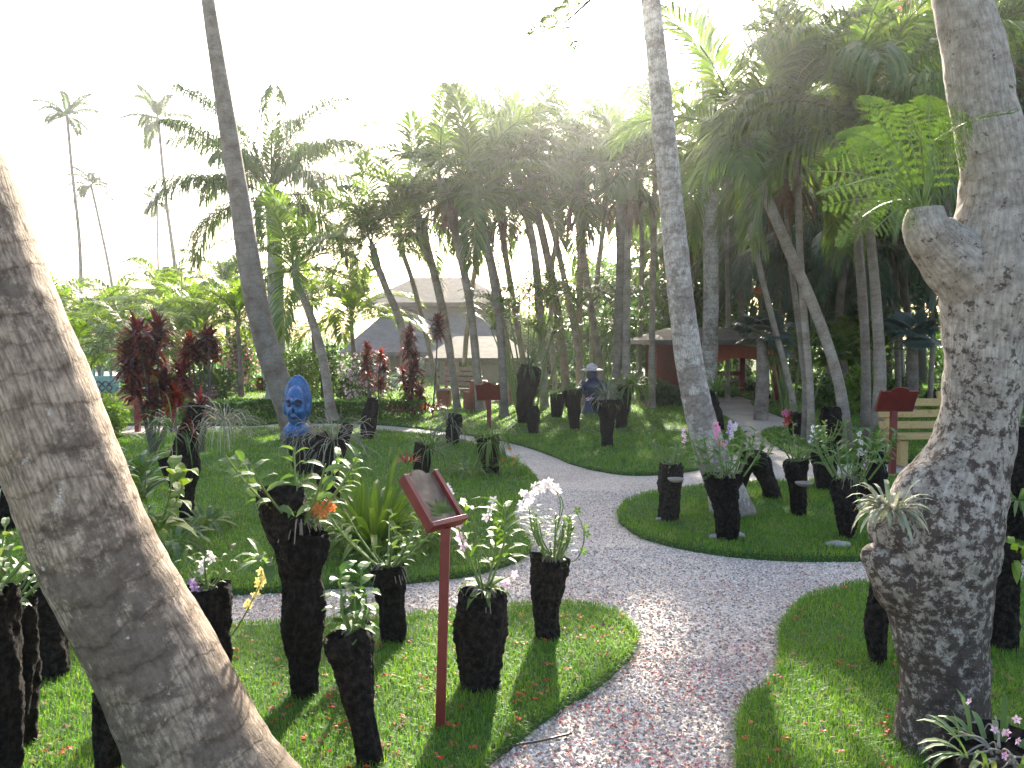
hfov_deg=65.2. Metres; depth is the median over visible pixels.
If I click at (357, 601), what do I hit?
orchid plant
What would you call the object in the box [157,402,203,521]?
log planter
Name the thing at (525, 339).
tree
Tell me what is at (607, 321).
clumping palm
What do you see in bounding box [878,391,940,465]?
garden bench
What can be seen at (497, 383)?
bush
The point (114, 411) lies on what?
bush
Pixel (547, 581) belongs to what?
log planter
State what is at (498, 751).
lawn
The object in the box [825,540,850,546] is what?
stone
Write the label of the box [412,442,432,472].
log planter
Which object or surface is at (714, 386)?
strap plant
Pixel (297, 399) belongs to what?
carved statue
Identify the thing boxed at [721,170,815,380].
tree
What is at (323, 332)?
woodland
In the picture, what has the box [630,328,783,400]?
pavilion
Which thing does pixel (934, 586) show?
tree
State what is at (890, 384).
bush
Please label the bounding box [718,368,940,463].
lawn
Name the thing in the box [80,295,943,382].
undergrowth
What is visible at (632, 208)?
palm tree
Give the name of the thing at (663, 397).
bush
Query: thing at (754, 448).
orchid plant
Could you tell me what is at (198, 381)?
bush
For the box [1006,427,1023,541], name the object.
log planter
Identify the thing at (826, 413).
log planter
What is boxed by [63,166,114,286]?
palm tree
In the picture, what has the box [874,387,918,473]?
garden sign
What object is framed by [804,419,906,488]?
orchid plant
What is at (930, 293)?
palm tree
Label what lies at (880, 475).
log planter
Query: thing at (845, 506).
log planter
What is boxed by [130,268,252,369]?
palm tree
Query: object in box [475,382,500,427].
garden sign
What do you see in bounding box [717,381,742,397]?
bush
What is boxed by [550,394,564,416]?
log planter
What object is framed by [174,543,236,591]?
orchid plant
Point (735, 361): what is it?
tree
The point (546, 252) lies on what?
palm tree
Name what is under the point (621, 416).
log planter
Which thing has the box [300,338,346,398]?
bush
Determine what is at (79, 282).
palm tree
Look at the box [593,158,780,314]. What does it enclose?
palm tree
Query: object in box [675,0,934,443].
palm tree
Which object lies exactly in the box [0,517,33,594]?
orchid plant
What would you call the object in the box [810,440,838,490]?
log planter
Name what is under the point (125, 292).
palm tree
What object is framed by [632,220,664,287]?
tree
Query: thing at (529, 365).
strap plant
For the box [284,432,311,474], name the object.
log planter
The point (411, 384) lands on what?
cordyline
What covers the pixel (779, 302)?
palm tree
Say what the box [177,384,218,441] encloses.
cordyline
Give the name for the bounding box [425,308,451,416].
cordyline
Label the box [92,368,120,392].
lattice wall
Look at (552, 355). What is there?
palm tree
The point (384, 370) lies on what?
cordyline
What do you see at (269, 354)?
palm tree
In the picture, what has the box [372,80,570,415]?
palm tree
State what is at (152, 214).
palm tree
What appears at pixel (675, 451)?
orchid plant
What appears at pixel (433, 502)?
garden sign
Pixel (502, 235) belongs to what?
palm tree
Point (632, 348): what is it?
tree
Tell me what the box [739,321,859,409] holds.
clumping palm
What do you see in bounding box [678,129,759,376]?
tree
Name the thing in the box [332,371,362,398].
bush
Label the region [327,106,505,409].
palm tree
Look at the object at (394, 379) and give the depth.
26.04 m
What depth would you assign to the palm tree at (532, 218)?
19.55 m
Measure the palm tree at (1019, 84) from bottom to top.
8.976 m
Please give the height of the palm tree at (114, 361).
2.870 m
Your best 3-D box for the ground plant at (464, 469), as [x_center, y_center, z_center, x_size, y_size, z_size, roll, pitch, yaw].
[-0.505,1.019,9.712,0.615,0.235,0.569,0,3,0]
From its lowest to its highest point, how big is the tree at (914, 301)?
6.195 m
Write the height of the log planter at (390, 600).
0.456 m
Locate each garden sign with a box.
[398,469,468,729]
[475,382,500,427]
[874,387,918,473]
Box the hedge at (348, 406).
[177,396,428,419]
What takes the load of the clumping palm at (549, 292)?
on the lawn at (573, 460)
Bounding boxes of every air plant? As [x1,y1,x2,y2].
[167,394,270,458]
[270,420,321,467]
[282,402,382,482]
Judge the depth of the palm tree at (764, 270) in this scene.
23.83 m
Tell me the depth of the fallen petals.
3.80 m
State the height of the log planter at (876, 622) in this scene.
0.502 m
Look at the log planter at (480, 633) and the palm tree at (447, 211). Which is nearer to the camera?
the log planter at (480, 633)
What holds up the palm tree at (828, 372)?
on the lawn at (844, 461)
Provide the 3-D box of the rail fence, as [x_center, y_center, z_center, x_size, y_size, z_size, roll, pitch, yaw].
[-7.048,0.566,14.827,1.602,0.760,0.139,0,3,0]
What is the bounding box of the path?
[95,370,1023,767]
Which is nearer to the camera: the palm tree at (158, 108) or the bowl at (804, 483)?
the bowl at (804, 483)
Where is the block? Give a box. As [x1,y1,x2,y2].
[463,380,487,409]
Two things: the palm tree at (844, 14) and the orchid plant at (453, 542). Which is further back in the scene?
the palm tree at (844, 14)
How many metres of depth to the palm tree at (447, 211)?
17.98 m
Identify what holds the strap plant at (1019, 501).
attached to the log planter at (1015, 526)
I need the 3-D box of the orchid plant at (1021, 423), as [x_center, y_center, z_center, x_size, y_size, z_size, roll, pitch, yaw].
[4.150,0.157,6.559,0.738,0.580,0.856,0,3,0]
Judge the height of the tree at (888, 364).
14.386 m
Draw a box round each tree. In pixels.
[0,144,301,767]
[32,91,102,350]
[50,271,123,342]
[52,277,173,375]
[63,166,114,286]
[64,296,129,352]
[66,277,175,379]
[66,297,222,381]
[94,306,194,370]
[111,244,216,372]
[111,277,251,360]
[113,296,157,323]
[119,84,194,335]
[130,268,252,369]
[135,186,179,297]
[140,82,376,399]
[156,266,303,397]
[164,248,289,375]
[200,180,375,420]
[201,0,315,440]
[261,255,369,379]
[276,267,435,370]
[290,150,446,406]
[305,154,455,396]
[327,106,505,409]
[347,77,540,411]
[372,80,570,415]
[389,107,548,404]
[402,91,573,363]
[410,79,588,394]
[426,68,600,407]
[466,81,606,390]
[468,128,608,405]
[483,303,526,332]
[493,162,638,392]
[501,91,658,397]
[507,96,651,388]
[507,303,587,374]
[526,0,1023,757]
[532,101,722,396]
[542,256,649,349]
[544,83,678,363]
[546,101,721,409]
[571,70,728,407]
[575,76,702,394]
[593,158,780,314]
[595,0,909,446]
[601,283,661,358]
[630,246,757,330]
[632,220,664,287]
[641,0,757,516]
[642,99,789,398]
[644,185,810,379]
[655,38,938,439]
[659,205,738,379]
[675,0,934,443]
[676,102,829,411]
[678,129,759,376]
[683,0,1023,448]
[696,0,718,392]
[714,0,950,444]
[718,164,882,399]
[719,66,817,391]
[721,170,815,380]
[732,0,825,372]
[746,161,944,405]
[752,115,945,369]
[758,15,930,397]
[772,223,936,377]
[804,0,930,387]
[805,180,958,330]
[814,22,945,379]
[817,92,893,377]
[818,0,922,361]
[827,17,1023,397]
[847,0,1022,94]
[851,187,941,383]
[852,0,1023,369]
[876,0,1023,168]
[899,93,1023,281]
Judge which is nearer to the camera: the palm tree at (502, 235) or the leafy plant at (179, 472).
the leafy plant at (179, 472)
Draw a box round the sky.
[0,0,999,340]
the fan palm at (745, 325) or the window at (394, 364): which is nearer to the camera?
the fan palm at (745, 325)
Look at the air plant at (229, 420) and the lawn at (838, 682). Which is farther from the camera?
the air plant at (229, 420)
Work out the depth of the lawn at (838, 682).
3.71 m
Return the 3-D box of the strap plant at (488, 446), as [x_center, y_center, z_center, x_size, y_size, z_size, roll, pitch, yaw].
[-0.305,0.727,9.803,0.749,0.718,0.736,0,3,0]
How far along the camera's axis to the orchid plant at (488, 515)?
5.74 m
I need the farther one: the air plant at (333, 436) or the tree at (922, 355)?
the tree at (922, 355)
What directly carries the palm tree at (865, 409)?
on the lawn at (844, 461)
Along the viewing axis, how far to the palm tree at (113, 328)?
19.70 m
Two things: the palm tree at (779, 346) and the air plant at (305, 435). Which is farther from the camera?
the palm tree at (779, 346)
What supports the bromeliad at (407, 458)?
on the grass at (788, 615)
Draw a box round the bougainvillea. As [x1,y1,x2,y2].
[217,326,260,390]
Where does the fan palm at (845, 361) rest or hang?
on the lawn at (844, 461)
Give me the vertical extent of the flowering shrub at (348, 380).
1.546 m
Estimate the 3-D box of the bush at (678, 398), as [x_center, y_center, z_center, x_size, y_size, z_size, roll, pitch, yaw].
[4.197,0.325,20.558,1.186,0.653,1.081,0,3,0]
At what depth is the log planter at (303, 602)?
3.62 m
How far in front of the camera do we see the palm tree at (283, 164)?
20.89 m
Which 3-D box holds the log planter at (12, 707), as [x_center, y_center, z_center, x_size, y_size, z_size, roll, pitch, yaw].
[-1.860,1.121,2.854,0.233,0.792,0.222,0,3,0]
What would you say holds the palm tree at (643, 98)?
on the lawn at (573, 460)
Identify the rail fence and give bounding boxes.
[101,395,175,431]
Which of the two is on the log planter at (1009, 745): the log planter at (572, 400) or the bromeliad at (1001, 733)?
the bromeliad at (1001, 733)
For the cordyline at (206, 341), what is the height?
2.034 m
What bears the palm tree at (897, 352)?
on the lawn at (844, 461)
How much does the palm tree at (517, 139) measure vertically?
8.359 m
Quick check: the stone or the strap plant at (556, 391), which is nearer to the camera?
the stone
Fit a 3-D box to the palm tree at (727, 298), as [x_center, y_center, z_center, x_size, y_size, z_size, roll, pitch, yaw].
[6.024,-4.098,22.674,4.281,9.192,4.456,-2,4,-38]
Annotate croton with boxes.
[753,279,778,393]
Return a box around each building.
[340,277,504,375]
[424,336,530,382]
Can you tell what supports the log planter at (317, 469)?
on the lawn at (235, 592)
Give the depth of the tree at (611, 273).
34.74 m
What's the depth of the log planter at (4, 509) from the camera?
6.86 m
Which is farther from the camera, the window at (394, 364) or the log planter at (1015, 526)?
the window at (394, 364)
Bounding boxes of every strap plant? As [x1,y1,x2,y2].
[125,393,217,467]
[157,516,219,559]
[173,504,239,534]
[231,538,283,583]
[398,413,463,477]
[418,395,480,445]
[461,416,516,470]
[509,348,549,385]
[544,385,564,400]
[558,380,582,394]
[588,378,626,409]
[605,368,659,406]
[706,369,738,397]
[829,424,900,472]
[1007,536,1023,583]
[1011,488,1023,515]
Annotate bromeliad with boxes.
[299,448,472,563]
[397,452,421,463]
[848,479,936,543]
[916,688,1023,767]
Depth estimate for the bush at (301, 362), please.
19.38 m
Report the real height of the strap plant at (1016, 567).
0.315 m
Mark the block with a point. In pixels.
(470, 397)
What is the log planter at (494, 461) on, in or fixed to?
on the lawn at (235, 592)
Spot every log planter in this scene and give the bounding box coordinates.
[0,486,15,531]
[0,582,25,767]
[21,574,70,681]
[21,597,41,746]
[91,692,121,767]
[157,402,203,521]
[186,577,233,663]
[256,485,330,700]
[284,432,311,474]
[305,422,352,501]
[323,619,383,767]
[360,397,378,438]
[369,559,406,644]
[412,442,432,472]
[445,413,462,444]
[452,584,508,693]
[475,434,499,473]
[516,364,541,422]
[526,406,539,433]
[529,552,570,640]
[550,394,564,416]
[562,389,582,428]
[590,398,622,446]
[615,384,632,428]
[657,461,683,521]
[702,472,743,540]
[709,390,724,430]
[737,449,781,499]
[782,458,808,516]
[788,411,801,436]
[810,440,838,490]
[819,407,843,450]
[829,478,858,538]
[855,447,888,500]
[863,583,888,664]
[927,719,1023,767]
[990,542,1021,651]
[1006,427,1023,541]
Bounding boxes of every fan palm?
[729,309,795,420]
[815,325,872,406]
[883,306,941,409]
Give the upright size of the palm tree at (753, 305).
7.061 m
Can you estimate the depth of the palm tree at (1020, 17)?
16.30 m
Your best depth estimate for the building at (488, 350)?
30.71 m
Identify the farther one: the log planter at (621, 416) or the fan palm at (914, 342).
the fan palm at (914, 342)
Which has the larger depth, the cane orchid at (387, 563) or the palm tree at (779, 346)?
the palm tree at (779, 346)
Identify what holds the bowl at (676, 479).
attached to the log planter at (669, 499)
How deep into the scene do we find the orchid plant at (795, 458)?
7.48 m
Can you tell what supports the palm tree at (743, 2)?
on the lawn at (844, 461)
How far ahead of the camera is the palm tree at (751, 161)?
11.92 m
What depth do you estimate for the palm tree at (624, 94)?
24.73 m
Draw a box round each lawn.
[0,427,536,595]
[23,603,637,767]
[100,369,740,475]
[618,475,1020,561]
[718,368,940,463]
[736,584,1023,767]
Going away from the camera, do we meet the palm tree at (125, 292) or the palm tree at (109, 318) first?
the palm tree at (109, 318)
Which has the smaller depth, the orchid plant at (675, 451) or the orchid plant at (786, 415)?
the orchid plant at (675, 451)
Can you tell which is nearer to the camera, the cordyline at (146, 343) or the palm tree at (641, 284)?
the cordyline at (146, 343)
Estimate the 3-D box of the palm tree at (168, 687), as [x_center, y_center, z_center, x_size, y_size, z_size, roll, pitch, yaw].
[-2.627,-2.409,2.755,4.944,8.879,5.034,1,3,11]
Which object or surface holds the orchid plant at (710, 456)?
in the log planter at (723, 495)
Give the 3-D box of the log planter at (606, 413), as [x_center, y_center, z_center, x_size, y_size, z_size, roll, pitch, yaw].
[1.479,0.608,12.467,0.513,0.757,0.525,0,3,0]
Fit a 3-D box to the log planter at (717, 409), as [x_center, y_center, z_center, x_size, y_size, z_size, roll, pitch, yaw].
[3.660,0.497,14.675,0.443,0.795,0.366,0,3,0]
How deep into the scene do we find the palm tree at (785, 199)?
12.84 m
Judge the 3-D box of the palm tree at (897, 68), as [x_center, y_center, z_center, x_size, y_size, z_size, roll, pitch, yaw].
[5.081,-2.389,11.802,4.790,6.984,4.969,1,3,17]
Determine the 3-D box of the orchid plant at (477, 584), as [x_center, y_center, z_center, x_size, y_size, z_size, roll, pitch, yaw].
[-0.130,0.784,3.837,0.354,0.546,0.410,-2,4,-35]
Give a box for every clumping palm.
[456,257,611,411]
[549,275,667,383]
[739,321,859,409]
[810,310,913,405]
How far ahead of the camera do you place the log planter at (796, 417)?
13.65 m
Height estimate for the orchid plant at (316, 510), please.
0.451 m
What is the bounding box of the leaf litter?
[0,418,1023,767]
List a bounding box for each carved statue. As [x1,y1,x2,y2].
[283,375,311,437]
[577,363,607,413]
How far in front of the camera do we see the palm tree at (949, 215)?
16.43 m
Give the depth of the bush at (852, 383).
17.94 m
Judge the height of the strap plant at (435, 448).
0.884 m
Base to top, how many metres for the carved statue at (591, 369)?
1.180 m
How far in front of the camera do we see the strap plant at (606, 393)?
12.35 m
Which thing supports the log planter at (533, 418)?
on the lawn at (573, 460)
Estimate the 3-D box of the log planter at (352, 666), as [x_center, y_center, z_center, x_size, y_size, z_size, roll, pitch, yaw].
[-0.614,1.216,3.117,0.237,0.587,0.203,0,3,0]
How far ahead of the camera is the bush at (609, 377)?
25.78 m
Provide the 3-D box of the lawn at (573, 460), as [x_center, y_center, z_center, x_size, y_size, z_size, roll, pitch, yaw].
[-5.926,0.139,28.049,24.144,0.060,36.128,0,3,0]
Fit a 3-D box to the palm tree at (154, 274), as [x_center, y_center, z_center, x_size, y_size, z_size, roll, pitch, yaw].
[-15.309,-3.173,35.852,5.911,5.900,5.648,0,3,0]
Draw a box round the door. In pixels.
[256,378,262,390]
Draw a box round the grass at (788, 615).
[0,371,1023,767]
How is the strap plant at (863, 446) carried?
on the log planter at (880, 475)
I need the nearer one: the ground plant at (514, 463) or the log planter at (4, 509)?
the log planter at (4, 509)
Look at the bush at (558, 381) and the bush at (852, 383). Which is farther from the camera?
the bush at (558, 381)
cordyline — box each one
[107,307,202,453]
[175,319,225,451]
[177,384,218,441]
[357,340,375,396]
[372,346,389,415]
[393,320,430,416]
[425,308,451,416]
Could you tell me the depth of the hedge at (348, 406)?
16.68 m
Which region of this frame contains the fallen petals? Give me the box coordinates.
[238,459,866,767]
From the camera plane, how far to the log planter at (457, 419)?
12.62 m
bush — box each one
[101,392,130,436]
[119,375,155,394]
[152,368,211,398]
[192,365,237,394]
[282,344,321,398]
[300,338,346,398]
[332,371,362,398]
[457,363,482,391]
[493,371,516,389]
[547,373,575,390]
[605,375,620,387]
[638,377,678,405]
[663,386,682,404]
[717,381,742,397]
[723,376,754,391]
[791,368,848,409]
[844,363,872,412]
[886,376,925,397]
[923,387,940,397]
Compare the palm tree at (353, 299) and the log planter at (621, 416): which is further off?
the palm tree at (353, 299)
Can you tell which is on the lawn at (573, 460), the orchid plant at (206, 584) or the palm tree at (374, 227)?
the palm tree at (374, 227)
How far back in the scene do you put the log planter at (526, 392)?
15.74 m
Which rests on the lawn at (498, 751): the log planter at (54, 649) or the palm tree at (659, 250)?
the log planter at (54, 649)
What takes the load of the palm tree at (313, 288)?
on the lawn at (573, 460)
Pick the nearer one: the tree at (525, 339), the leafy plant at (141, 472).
the leafy plant at (141, 472)
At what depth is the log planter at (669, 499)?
7.25 m
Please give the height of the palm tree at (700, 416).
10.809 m
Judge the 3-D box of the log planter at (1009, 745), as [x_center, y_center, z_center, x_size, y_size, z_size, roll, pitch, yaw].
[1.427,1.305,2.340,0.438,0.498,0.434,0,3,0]
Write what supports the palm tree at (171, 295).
on the lawn at (573, 460)
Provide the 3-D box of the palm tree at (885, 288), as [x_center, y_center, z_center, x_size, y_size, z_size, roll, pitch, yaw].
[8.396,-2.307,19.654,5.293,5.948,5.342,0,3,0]
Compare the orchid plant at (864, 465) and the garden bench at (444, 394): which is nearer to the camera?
the orchid plant at (864, 465)
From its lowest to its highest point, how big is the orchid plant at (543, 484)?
0.502 m
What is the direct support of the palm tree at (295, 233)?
on the lawn at (573, 460)
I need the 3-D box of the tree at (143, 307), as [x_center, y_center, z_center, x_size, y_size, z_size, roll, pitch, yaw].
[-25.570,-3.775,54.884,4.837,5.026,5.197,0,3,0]
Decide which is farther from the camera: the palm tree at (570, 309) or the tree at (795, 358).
the tree at (795, 358)
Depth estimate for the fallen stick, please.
3.35 m
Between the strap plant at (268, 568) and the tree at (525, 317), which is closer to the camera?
the strap plant at (268, 568)
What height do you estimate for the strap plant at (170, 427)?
0.739 m
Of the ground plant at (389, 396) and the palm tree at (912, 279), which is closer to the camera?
the ground plant at (389, 396)
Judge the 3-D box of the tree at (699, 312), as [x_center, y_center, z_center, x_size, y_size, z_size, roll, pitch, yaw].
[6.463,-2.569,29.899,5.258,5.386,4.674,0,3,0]
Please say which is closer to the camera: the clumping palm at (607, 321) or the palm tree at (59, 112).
the clumping palm at (607, 321)
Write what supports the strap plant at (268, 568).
attached to the log planter at (303, 602)
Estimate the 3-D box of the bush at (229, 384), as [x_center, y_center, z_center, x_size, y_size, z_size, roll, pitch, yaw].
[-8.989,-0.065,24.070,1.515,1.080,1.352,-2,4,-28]
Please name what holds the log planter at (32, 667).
on the lawn at (498, 751)
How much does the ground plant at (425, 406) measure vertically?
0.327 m
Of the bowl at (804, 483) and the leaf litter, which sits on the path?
the leaf litter
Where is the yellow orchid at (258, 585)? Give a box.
[230,567,265,636]
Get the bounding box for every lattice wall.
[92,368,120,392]
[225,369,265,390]
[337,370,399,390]
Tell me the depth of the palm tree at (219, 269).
33.28 m
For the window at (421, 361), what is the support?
in the building at (378, 333)
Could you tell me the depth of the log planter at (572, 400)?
14.73 m
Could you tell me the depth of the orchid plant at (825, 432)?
8.83 m
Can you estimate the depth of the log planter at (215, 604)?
3.96 m
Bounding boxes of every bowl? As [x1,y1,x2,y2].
[668,477,683,482]
[795,481,812,486]
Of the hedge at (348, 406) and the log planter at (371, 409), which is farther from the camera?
the hedge at (348, 406)
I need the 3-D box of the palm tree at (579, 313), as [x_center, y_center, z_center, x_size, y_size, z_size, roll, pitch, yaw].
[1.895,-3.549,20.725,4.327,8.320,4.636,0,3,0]
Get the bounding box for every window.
[390,355,398,371]
[418,355,425,371]
[436,362,439,371]
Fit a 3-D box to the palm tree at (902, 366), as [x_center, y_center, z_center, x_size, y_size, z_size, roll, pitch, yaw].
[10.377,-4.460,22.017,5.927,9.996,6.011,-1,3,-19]
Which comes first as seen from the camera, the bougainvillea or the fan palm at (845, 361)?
the fan palm at (845, 361)
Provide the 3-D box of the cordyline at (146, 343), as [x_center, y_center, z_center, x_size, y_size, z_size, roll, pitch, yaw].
[-5.126,-0.025,11.520,1.291,2.202,1.201,0,3,0]
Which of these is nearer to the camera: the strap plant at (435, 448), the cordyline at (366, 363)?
the strap plant at (435, 448)
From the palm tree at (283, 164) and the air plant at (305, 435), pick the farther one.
the palm tree at (283, 164)
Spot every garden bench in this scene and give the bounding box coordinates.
[437,364,483,407]
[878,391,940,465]
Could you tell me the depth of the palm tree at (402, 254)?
22.84 m
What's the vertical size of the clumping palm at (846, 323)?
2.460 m
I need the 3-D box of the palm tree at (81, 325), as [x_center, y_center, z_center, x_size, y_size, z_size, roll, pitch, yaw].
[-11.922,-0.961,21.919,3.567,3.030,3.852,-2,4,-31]
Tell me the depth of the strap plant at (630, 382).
14.82 m
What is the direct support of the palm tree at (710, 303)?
on the lawn at (573, 460)
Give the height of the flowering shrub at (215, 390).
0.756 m
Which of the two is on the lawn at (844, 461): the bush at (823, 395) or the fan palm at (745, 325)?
the bush at (823, 395)
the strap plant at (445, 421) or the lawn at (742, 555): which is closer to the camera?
the lawn at (742, 555)
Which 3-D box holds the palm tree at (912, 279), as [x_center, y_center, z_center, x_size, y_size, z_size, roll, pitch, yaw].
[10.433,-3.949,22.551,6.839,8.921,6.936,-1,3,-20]
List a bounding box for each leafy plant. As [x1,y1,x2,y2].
[115,432,176,524]
[131,455,198,536]
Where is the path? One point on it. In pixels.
(567, 478)
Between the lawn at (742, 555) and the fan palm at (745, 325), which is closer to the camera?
the lawn at (742, 555)
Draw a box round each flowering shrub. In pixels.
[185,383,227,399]
[334,349,395,397]
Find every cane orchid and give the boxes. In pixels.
[0,542,39,606]
[325,509,438,585]
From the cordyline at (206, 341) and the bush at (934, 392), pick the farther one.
the bush at (934, 392)
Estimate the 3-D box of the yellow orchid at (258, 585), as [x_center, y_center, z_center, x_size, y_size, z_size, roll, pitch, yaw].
[-1.390,1.149,3.990,0.356,0.468,0.129,0,3,8]
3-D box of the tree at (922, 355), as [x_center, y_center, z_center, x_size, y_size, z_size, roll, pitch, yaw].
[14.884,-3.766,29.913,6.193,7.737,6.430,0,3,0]
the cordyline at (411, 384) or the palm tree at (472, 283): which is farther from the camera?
the palm tree at (472, 283)
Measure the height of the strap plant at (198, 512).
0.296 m
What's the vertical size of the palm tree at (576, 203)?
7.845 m
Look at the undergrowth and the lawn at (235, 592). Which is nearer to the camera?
the lawn at (235, 592)
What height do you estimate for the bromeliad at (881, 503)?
0.228 m
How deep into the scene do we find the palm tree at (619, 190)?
18.54 m
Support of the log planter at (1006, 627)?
on the lawn at (838, 682)
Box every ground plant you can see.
[377,390,414,403]
[383,399,445,414]
[446,457,492,478]
[491,447,527,474]
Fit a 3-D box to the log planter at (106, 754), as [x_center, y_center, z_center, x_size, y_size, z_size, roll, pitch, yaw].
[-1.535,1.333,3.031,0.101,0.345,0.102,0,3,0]
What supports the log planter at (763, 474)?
on the lawn at (742, 555)
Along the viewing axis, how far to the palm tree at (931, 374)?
19.95 m
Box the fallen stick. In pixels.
[505,732,572,748]
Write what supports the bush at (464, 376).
on the lawn at (573, 460)
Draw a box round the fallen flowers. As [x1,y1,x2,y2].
[42,578,900,767]
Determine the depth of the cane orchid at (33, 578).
3.26 m
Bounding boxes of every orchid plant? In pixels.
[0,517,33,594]
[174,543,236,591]
[218,443,368,543]
[320,560,380,644]
[440,483,467,551]
[451,497,534,613]
[470,496,498,562]
[517,477,590,565]
[646,428,691,472]
[680,420,775,479]
[740,433,777,461]
[773,419,824,464]
[781,399,801,426]
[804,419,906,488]
[806,413,846,441]
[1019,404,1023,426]
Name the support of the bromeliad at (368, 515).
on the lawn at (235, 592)
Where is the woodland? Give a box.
[71,189,938,360]
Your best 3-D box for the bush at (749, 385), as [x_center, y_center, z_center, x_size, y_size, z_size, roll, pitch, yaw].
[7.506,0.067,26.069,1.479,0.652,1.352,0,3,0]
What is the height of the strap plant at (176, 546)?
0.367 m
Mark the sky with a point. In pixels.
(387, 55)
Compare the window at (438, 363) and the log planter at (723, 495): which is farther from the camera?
the window at (438, 363)
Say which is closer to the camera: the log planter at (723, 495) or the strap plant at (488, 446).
the log planter at (723, 495)
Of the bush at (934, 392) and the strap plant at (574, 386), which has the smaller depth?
the strap plant at (574, 386)
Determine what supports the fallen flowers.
on the lawn at (838, 682)
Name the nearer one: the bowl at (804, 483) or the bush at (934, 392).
the bowl at (804, 483)

